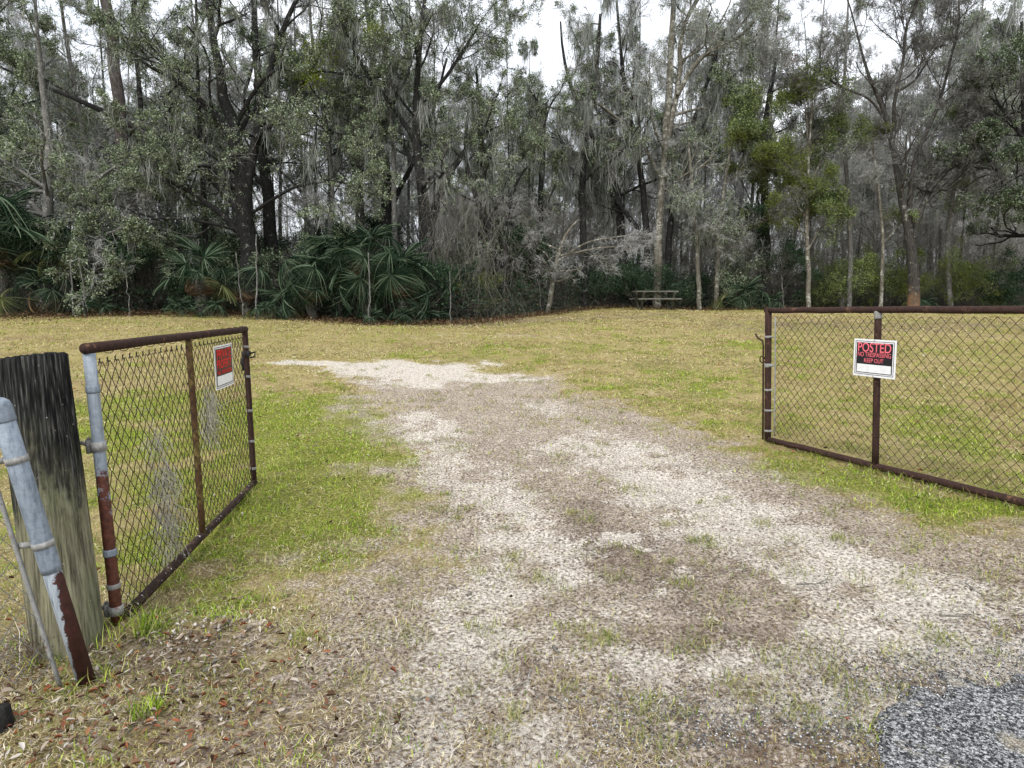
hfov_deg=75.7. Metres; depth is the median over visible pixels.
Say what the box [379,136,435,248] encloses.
background tree
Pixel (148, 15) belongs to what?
background tree
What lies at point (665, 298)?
picnic table
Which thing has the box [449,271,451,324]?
sapling
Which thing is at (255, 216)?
background shrub
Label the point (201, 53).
background tree
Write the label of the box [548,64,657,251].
background tree
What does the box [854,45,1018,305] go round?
background tree
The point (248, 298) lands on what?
cabbage palm
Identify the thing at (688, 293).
shrub
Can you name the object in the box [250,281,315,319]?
cabbage palm
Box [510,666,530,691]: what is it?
fallen stick
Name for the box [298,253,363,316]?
shrub
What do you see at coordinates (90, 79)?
background tree
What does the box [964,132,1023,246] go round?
background tree
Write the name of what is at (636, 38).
background tree
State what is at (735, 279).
shrub
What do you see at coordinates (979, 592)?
fallen stick
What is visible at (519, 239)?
background shrub
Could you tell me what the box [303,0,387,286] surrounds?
thin tree
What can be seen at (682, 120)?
background tree
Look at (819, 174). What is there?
background tree
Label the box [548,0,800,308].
live oak
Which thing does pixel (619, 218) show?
live oak
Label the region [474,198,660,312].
white barked tree
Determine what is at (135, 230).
evergreen oak
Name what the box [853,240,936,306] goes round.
shrub
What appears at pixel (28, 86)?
background tree
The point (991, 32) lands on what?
background tree
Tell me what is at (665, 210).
background tree
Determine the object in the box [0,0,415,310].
live oak
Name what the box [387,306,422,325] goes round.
palmetto
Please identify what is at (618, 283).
shrub
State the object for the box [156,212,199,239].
background shrub
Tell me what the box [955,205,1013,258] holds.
background tree
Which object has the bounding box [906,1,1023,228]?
background tree
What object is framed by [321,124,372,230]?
background tree
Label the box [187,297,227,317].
palmetto
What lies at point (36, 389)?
timber post
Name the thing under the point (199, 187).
background tree
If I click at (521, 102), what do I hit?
background tree
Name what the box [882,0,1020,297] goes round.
background tree
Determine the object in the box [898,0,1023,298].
background tree
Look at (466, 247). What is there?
background shrub
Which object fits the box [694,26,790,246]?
background tree
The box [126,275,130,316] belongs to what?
sapling
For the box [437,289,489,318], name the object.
palmetto
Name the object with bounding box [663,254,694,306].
background shrub
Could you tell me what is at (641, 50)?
background tree
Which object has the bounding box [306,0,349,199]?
background tree
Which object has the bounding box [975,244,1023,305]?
shrub
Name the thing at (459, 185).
background tree
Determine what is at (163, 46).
background tree
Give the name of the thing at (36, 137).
background tree
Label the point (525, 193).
background tree
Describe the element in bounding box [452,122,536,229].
background tree
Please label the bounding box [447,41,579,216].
background tree
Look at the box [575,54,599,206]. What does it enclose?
background tree
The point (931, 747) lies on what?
road
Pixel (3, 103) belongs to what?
background tree
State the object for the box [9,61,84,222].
background tree
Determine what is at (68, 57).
sweetgum
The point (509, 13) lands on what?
background tree
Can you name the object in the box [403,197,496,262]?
background shrub
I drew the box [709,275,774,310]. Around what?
palmetto
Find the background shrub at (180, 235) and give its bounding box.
[117,210,202,305]
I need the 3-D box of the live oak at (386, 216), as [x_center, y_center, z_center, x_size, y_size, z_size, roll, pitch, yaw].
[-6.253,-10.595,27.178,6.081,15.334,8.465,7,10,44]
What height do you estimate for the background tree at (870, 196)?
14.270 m
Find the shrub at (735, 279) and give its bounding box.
[708,248,771,309]
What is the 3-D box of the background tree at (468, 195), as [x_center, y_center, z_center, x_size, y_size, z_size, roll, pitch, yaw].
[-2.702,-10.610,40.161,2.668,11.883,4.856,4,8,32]
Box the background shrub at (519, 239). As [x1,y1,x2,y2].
[475,217,566,311]
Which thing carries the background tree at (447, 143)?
on the ground at (620, 460)
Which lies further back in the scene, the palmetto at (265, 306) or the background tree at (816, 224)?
the background tree at (816, 224)
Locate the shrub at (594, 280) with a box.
[563,257,639,306]
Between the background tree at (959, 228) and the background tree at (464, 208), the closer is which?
the background tree at (464, 208)
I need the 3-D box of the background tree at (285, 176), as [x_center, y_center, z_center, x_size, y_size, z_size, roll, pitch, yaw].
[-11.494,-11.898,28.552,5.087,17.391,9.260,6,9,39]
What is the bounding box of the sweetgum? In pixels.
[4,0,137,307]
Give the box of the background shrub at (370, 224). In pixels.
[308,212,418,256]
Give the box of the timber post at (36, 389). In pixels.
[0,352,104,663]
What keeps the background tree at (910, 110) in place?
on the ground at (620, 460)
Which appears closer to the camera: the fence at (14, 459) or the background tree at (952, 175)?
the fence at (14, 459)
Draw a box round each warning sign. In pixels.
[213,343,233,390]
[853,338,896,379]
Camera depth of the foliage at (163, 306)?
24.48 m
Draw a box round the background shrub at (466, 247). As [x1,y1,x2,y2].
[417,230,475,265]
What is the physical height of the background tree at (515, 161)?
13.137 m
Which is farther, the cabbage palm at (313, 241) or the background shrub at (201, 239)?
the background shrub at (201, 239)
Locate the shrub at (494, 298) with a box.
[442,270,507,316]
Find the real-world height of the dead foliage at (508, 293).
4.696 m
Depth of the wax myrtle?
26.76 m
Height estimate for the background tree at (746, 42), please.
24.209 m
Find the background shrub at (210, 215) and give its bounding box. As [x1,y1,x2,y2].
[161,197,235,264]
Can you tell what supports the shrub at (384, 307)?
on the ground at (620, 460)
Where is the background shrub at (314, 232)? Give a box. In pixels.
[289,216,354,253]
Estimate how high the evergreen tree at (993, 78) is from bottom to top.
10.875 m
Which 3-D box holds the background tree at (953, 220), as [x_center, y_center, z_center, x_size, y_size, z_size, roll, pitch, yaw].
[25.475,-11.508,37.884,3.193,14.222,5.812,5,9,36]
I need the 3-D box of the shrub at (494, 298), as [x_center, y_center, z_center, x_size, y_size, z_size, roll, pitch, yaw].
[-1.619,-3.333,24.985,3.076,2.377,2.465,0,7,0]
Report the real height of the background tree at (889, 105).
12.120 m
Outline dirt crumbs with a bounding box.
[0,396,1021,767]
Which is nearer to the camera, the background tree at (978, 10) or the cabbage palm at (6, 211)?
the cabbage palm at (6, 211)
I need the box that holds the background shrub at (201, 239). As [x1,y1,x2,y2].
[144,221,218,302]
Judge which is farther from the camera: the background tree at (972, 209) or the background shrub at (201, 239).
the background tree at (972, 209)
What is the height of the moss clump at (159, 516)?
0.970 m
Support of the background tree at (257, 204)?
on the ground at (620, 460)
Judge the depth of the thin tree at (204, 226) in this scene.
24.16 m
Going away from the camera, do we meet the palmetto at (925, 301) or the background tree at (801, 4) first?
the palmetto at (925, 301)
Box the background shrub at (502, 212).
[415,199,536,311]
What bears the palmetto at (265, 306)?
on the ground at (620, 460)
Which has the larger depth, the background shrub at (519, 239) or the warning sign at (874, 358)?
the background shrub at (519, 239)
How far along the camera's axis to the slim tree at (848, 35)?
27.68 m
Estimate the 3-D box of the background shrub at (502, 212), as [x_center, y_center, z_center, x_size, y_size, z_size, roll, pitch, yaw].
[-1.500,-4.888,27.494,6.436,6.184,5.037,-5,8,-34]
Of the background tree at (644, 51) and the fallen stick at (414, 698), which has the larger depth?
the background tree at (644, 51)
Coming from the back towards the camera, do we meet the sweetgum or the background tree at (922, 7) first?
the background tree at (922, 7)
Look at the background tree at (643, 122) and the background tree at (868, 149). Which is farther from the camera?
the background tree at (643, 122)
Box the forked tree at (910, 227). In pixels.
[775,0,1021,305]
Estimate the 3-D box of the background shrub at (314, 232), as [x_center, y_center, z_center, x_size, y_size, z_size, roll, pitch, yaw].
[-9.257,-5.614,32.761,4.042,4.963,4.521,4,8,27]
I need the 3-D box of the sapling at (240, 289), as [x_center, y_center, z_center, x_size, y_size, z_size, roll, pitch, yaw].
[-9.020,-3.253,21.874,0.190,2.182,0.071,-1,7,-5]
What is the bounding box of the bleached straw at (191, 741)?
[0,547,470,767]
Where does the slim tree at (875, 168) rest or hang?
on the ground at (620, 460)
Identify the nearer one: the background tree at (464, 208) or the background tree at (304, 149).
the background tree at (464, 208)
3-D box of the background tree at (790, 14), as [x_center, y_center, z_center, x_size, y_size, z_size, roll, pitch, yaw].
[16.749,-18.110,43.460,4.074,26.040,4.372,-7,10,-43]
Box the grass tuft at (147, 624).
[123,597,180,642]
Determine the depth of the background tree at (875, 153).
59.62 m
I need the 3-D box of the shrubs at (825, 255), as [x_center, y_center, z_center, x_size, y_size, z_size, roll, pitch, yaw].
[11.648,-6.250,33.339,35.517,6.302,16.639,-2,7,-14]
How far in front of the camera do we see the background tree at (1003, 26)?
37.38 m
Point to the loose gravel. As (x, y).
(835, 717)
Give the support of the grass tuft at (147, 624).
on the ground at (620, 460)
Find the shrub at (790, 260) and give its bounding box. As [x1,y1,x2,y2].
[738,235,823,306]
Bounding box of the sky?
[0,0,1023,277]
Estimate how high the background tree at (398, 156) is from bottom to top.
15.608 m
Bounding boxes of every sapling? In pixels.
[69,260,74,316]
[79,258,85,315]
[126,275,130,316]
[236,255,243,318]
[255,234,257,318]
[368,252,370,324]
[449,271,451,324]
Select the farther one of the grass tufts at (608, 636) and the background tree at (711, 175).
the background tree at (711, 175)
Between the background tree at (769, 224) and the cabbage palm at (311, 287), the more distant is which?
the background tree at (769, 224)
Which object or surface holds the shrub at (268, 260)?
on the ground at (620, 460)
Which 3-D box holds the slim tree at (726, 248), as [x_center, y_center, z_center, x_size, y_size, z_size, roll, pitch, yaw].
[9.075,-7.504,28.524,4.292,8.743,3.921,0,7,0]
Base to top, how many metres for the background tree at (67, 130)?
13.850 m
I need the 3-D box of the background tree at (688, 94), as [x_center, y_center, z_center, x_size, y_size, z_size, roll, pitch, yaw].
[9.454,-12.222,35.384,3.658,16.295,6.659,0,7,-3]
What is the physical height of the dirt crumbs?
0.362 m
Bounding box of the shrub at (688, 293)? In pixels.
[641,259,712,308]
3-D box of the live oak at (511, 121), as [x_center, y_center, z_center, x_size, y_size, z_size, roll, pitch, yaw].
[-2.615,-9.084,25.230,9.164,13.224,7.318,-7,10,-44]
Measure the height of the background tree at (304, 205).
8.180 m
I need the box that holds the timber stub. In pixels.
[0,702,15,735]
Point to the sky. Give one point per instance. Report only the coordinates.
(549, 40)
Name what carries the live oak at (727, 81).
on the ground at (620, 460)
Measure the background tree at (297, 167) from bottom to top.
12.787 m
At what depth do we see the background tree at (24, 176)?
47.54 m
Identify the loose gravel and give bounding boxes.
[325,566,1023,767]
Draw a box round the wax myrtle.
[717,55,874,306]
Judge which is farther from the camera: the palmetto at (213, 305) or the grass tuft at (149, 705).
the palmetto at (213, 305)
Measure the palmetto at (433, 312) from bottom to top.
1.273 m
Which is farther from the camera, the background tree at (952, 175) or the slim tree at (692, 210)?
the background tree at (952, 175)
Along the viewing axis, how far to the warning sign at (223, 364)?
4.37 m
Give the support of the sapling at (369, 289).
on the ground at (620, 460)
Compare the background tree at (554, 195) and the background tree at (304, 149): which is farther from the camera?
the background tree at (554, 195)
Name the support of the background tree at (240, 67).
on the ground at (620, 460)
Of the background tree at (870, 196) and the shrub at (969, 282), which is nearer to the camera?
the shrub at (969, 282)
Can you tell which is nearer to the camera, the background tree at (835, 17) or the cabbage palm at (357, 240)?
the cabbage palm at (357, 240)
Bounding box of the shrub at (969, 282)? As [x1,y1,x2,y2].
[920,232,1023,305]
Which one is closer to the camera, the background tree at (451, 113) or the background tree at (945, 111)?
the background tree at (945, 111)
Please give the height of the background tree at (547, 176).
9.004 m
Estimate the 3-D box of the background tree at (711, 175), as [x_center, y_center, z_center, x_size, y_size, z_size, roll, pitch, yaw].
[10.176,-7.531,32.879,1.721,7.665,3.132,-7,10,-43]
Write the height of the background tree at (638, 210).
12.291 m
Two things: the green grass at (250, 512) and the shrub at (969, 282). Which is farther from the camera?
the shrub at (969, 282)
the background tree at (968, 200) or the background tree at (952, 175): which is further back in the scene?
the background tree at (952, 175)
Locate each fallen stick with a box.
[203,658,221,672]
[410,689,437,699]
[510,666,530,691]
[549,695,561,704]
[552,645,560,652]
[798,579,826,584]
[939,614,970,616]
[964,579,1006,602]
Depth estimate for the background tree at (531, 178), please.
34.78 m
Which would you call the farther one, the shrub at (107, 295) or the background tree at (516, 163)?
the background tree at (516, 163)
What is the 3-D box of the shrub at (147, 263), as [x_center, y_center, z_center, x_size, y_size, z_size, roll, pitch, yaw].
[-12.825,-3.939,23.676,3.729,3.474,3.813,0,7,0]
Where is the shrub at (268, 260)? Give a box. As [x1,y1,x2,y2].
[244,229,327,312]
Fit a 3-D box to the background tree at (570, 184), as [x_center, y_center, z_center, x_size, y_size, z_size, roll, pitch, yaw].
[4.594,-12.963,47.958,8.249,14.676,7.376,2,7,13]
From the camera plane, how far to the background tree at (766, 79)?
29.66 m
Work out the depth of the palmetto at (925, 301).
27.84 m
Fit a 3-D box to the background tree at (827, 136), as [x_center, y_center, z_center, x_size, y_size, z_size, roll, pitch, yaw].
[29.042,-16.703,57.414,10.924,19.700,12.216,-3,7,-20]
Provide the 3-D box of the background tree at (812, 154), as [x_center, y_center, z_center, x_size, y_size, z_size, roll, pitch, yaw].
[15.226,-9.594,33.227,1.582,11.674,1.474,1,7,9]
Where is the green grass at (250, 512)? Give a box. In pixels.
[0,314,1023,767]
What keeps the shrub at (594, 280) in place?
on the ground at (620, 460)
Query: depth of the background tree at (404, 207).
31.02 m
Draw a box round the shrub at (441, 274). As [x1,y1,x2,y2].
[394,254,459,318]
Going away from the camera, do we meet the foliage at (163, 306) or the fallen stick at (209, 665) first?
the fallen stick at (209, 665)
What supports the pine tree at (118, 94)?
on the ground at (620, 460)
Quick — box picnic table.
[629,291,681,309]
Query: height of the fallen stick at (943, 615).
0.011 m
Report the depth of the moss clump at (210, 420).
4.21 m
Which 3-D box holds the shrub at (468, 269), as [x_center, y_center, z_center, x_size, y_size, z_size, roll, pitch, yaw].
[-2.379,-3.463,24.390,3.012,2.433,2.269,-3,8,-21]
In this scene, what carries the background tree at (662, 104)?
on the ground at (620, 460)
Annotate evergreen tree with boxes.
[721,40,808,307]
[922,21,1023,265]
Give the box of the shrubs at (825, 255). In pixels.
[398,169,1023,319]
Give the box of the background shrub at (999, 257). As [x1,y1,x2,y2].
[955,235,1018,304]
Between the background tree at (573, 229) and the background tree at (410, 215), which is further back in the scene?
the background tree at (410, 215)
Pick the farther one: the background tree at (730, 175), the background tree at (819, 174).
the background tree at (730, 175)
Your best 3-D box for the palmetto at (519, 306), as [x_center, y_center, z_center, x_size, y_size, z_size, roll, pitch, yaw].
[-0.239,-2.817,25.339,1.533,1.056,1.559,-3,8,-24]
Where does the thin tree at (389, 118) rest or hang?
on the ground at (620, 460)
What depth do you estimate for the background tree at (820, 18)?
36.19 m
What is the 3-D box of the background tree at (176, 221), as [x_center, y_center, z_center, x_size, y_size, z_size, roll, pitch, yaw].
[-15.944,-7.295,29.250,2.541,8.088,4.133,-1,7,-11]
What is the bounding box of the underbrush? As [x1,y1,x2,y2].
[0,196,1023,321]
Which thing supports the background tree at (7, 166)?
on the ground at (620, 460)
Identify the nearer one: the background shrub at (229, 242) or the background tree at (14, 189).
the background shrub at (229, 242)
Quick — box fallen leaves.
[0,321,1023,767]
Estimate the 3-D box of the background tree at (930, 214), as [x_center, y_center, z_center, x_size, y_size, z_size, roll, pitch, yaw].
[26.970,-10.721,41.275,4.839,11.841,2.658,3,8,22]
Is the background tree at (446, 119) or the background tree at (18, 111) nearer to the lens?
the background tree at (446, 119)
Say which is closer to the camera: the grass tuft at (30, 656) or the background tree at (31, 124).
the grass tuft at (30, 656)
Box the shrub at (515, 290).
[484,273,539,311]
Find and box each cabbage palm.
[0,186,73,311]
[0,208,86,310]
[11,234,108,312]
[152,235,237,315]
[209,263,273,315]
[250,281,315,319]
[262,236,354,319]
[296,234,373,317]
[317,223,404,319]
[350,237,435,322]
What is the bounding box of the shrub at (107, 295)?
[53,231,150,308]
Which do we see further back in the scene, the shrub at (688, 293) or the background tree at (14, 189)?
the background tree at (14, 189)
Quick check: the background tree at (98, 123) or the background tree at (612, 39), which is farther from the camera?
the background tree at (98, 123)
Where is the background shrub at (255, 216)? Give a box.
[181,199,308,309]
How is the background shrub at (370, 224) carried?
on the ground at (620, 460)
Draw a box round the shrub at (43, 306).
[0,260,89,316]
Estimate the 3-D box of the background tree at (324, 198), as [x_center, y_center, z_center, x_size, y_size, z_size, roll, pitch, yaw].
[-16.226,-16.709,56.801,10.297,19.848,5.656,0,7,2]
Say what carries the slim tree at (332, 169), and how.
on the ground at (620, 460)
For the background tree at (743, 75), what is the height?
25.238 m
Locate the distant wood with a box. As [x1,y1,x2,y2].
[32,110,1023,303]
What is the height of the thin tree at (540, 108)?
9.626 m
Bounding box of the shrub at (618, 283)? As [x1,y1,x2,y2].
[599,261,669,307]
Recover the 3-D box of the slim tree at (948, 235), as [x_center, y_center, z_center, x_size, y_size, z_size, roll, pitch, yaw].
[18.599,-7.828,28.228,4.081,9.538,4.028,0,7,0]
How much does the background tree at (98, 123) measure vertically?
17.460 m
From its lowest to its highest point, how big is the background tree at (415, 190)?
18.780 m
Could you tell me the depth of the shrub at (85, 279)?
24.33 m
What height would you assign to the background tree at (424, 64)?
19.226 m
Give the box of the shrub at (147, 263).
[85,227,209,310]
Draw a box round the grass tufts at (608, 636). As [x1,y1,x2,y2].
[0,338,1023,761]
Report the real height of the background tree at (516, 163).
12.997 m
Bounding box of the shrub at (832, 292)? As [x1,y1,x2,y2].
[801,249,878,306]
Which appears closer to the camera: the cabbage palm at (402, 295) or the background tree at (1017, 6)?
the cabbage palm at (402, 295)
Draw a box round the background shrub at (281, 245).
[208,230,294,303]
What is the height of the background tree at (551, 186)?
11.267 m
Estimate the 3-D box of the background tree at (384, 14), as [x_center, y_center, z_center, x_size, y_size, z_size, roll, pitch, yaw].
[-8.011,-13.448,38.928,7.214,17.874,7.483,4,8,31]
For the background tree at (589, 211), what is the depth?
57.43 m
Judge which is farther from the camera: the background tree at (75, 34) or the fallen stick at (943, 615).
the background tree at (75, 34)
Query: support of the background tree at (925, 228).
on the ground at (620, 460)
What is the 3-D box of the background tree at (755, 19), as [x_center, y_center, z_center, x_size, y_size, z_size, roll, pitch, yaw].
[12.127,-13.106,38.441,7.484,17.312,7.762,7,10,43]
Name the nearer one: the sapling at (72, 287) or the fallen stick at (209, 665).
the fallen stick at (209, 665)
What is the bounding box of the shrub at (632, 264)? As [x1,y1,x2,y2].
[588,246,679,306]
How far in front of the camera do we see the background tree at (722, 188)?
43.68 m
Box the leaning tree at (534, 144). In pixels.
[419,95,551,311]
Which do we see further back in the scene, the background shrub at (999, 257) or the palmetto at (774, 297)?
the background shrub at (999, 257)
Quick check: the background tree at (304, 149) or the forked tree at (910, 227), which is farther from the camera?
the background tree at (304, 149)
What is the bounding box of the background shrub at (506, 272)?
[471,252,547,310]
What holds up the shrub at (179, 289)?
on the ground at (620, 460)
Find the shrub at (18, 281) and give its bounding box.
[9,245,56,303]
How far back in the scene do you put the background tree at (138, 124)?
56.38 m
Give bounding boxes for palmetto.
[78,294,130,316]
[160,295,198,315]
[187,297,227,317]
[244,295,289,319]
[363,307,389,324]
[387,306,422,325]
[392,289,449,323]
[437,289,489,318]
[491,298,525,313]
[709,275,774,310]
[751,290,783,309]
[902,294,937,305]
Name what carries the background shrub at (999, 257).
on the ground at (620, 460)
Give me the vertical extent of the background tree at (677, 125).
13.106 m
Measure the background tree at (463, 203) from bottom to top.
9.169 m
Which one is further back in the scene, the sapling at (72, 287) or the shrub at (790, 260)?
the shrub at (790, 260)
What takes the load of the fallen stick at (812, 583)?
on the ground at (620, 460)
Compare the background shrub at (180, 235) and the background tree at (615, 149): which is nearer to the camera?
the background shrub at (180, 235)
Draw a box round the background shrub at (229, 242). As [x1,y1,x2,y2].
[196,228,288,295]
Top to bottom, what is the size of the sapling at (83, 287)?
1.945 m
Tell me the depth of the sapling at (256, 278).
21.84 m
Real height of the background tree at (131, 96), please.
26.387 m
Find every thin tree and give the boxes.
[95,0,203,305]
[160,0,227,267]
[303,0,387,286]
[344,0,448,312]
[446,55,517,280]
[512,67,583,309]
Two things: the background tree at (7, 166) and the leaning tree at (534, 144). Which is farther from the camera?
the background tree at (7, 166)
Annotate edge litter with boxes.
[0,303,999,326]
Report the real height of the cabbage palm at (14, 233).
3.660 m
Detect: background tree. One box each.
[0,0,173,218]
[0,10,38,206]
[0,13,63,188]
[0,62,57,217]
[0,71,76,217]
[0,82,42,217]
[0,84,40,190]
[1,119,60,217]
[3,11,114,231]
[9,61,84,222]
[11,70,117,235]
[17,19,113,231]
[20,0,188,303]
[39,61,110,216]
[60,79,156,225]
[82,0,188,228]
[101,118,212,308]
[114,80,208,234]
[116,127,188,232]
[117,10,236,255]
[122,0,280,230]
[123,36,161,102]
[128,8,262,236]
[134,0,340,253]
[159,112,255,234]
[172,0,300,212]
[183,103,257,239]
[198,0,250,239]
[222,121,317,239]
[242,21,271,246]
[244,0,296,266]
[255,62,293,230]
[272,11,411,236]
[278,85,370,231]
[279,118,329,309]
[287,83,317,192]
[302,14,416,250]
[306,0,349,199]
[312,0,410,218]
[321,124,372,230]
[332,5,418,241]
[338,0,447,250]
[365,73,463,242]
[370,122,436,261]
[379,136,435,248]
[380,145,445,243]
[389,45,472,252]
[393,1,424,248]
[410,3,458,234]
[424,148,453,251]
[429,75,475,246]
[429,109,471,249]
[439,133,492,255]
[441,90,506,252]
[444,122,495,245]
[446,115,492,248]
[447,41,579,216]
[452,70,548,226]
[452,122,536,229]
[486,0,527,193]
[490,109,534,256]
[495,82,579,242]
[505,150,555,258]
[508,35,543,267]
[514,99,537,197]
[515,147,544,238]
[521,89,548,224]
[524,175,564,242]
[533,118,630,243]
[534,104,578,279]
[546,100,611,305]
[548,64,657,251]
[555,77,643,265]
[570,101,631,262]
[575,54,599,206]
[576,47,646,267]
[590,28,620,302]
[604,55,702,249]
[605,87,664,254]
[609,8,705,306]
[612,24,643,217]
[621,4,678,262]
[622,118,676,261]
[626,40,684,247]
[628,59,685,259]
[650,23,728,285]
[651,0,776,258]
[651,131,717,302]
[652,55,735,246]
[653,15,723,273]
[676,5,716,274]
[683,86,750,255]
[689,163,737,270]
[692,0,819,275]
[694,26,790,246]
[698,57,777,274]
[718,0,762,267]
[728,22,759,160]
[730,121,818,253]
[741,132,804,272]
[742,0,796,281]
[760,0,839,277]
[777,0,964,274]
[777,41,861,295]
[782,70,919,304]
[791,57,905,306]
[797,130,839,269]
[798,8,877,279]
[804,74,824,241]
[810,73,908,273]
[816,26,909,304]
[819,188,870,256]
[825,64,907,259]
[832,31,917,265]
[838,147,906,279]
[841,6,955,295]
[846,68,910,249]
[849,74,880,305]
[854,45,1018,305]
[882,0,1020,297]
[884,0,1021,304]
[884,58,989,305]
[892,172,956,273]
[893,0,933,299]
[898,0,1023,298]
[905,124,975,262]
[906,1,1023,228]
[906,25,1011,241]
[914,84,997,250]
[923,92,973,263]
[924,0,982,289]
[924,169,976,252]
[930,187,986,262]
[935,0,1023,196]
[951,88,993,300]
[951,133,1002,304]
[952,35,988,247]
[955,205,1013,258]
[957,97,1009,254]
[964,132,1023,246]
[972,143,1023,262]
[976,12,1021,289]
[977,0,1023,270]
[978,83,1020,305]
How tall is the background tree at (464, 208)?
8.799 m
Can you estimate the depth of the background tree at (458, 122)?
41.82 m
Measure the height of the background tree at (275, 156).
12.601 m
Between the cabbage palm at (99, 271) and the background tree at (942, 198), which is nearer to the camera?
the cabbage palm at (99, 271)
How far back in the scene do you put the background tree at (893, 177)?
33.86 m
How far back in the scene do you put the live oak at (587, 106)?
28.02 m
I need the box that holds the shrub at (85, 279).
[33,238,123,306]
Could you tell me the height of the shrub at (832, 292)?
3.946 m
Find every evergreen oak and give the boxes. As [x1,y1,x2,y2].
[0,0,60,172]
[0,0,209,315]
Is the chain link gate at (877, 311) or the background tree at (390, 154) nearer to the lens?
the chain link gate at (877, 311)
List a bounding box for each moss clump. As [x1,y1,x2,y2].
[133,408,195,571]
[197,383,229,454]
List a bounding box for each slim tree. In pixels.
[257,1,400,257]
[654,122,743,309]
[675,108,775,309]
[814,0,912,306]
[849,120,921,305]
[885,90,1020,305]
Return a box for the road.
[872,670,1023,767]
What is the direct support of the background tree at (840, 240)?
on the ground at (620, 460)
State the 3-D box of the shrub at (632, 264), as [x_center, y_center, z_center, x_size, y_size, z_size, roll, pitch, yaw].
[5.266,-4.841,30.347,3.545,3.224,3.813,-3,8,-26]
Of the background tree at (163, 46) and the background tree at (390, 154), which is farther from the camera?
the background tree at (390, 154)
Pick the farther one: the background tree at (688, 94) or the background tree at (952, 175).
the background tree at (952, 175)
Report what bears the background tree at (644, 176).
on the ground at (620, 460)
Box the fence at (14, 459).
[0,397,96,688]
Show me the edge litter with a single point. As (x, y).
(447, 322)
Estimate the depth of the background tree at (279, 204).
38.72 m
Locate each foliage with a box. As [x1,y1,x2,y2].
[0,195,1022,322]
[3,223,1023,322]
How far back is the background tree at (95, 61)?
41.86 m
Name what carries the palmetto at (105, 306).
on the ground at (620, 460)
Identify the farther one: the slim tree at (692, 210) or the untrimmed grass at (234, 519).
the slim tree at (692, 210)
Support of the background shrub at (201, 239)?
on the ground at (620, 460)
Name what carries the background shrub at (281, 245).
on the ground at (620, 460)
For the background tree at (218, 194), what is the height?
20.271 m
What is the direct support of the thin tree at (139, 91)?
on the ground at (620, 460)
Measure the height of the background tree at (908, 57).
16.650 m
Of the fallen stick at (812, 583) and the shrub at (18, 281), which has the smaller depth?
the fallen stick at (812, 583)
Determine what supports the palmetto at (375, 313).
on the ground at (620, 460)
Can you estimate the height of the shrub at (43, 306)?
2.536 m
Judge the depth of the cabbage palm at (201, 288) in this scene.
22.37 m
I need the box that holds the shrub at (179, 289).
[151,242,228,312]
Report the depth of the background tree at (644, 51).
50.08 m
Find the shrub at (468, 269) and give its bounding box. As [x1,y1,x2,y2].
[416,257,489,314]
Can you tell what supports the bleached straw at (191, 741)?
on the ground at (620, 460)
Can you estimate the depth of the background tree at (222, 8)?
45.83 m
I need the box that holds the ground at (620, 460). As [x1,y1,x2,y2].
[0,304,1023,767]
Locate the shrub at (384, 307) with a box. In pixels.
[346,250,428,321]
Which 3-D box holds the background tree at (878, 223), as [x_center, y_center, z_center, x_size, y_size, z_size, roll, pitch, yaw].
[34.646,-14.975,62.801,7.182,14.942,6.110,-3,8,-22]
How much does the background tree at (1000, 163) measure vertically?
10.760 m
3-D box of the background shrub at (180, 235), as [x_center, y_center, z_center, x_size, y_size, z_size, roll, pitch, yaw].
[-14.318,-5.163,28.333,5.224,4.628,5.262,-5,9,-36]
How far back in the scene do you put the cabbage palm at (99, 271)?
22.40 m
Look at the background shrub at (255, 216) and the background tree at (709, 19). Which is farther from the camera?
the background tree at (709, 19)
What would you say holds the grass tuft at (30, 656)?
on the ground at (620, 460)
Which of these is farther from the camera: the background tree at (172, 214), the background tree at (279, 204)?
the background tree at (279, 204)
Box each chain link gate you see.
[79,326,257,625]
[755,305,1023,506]
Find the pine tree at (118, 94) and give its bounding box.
[100,0,151,308]
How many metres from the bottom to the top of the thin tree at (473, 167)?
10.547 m
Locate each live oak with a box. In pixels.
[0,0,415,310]
[190,0,342,280]
[240,0,468,256]
[306,0,557,317]
[536,0,657,306]
[546,0,689,307]
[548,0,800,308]
[568,0,672,308]
[649,0,760,307]
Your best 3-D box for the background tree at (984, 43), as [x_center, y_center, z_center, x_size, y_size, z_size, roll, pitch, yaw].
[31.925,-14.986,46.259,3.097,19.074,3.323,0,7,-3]
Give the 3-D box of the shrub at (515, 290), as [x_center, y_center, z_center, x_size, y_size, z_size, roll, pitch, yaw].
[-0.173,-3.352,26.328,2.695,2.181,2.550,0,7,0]
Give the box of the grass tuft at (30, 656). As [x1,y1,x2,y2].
[0,618,59,669]
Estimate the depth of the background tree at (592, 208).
43.64 m
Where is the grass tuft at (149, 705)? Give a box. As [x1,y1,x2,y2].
[122,677,183,721]
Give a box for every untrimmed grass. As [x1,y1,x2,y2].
[0,433,1022,709]

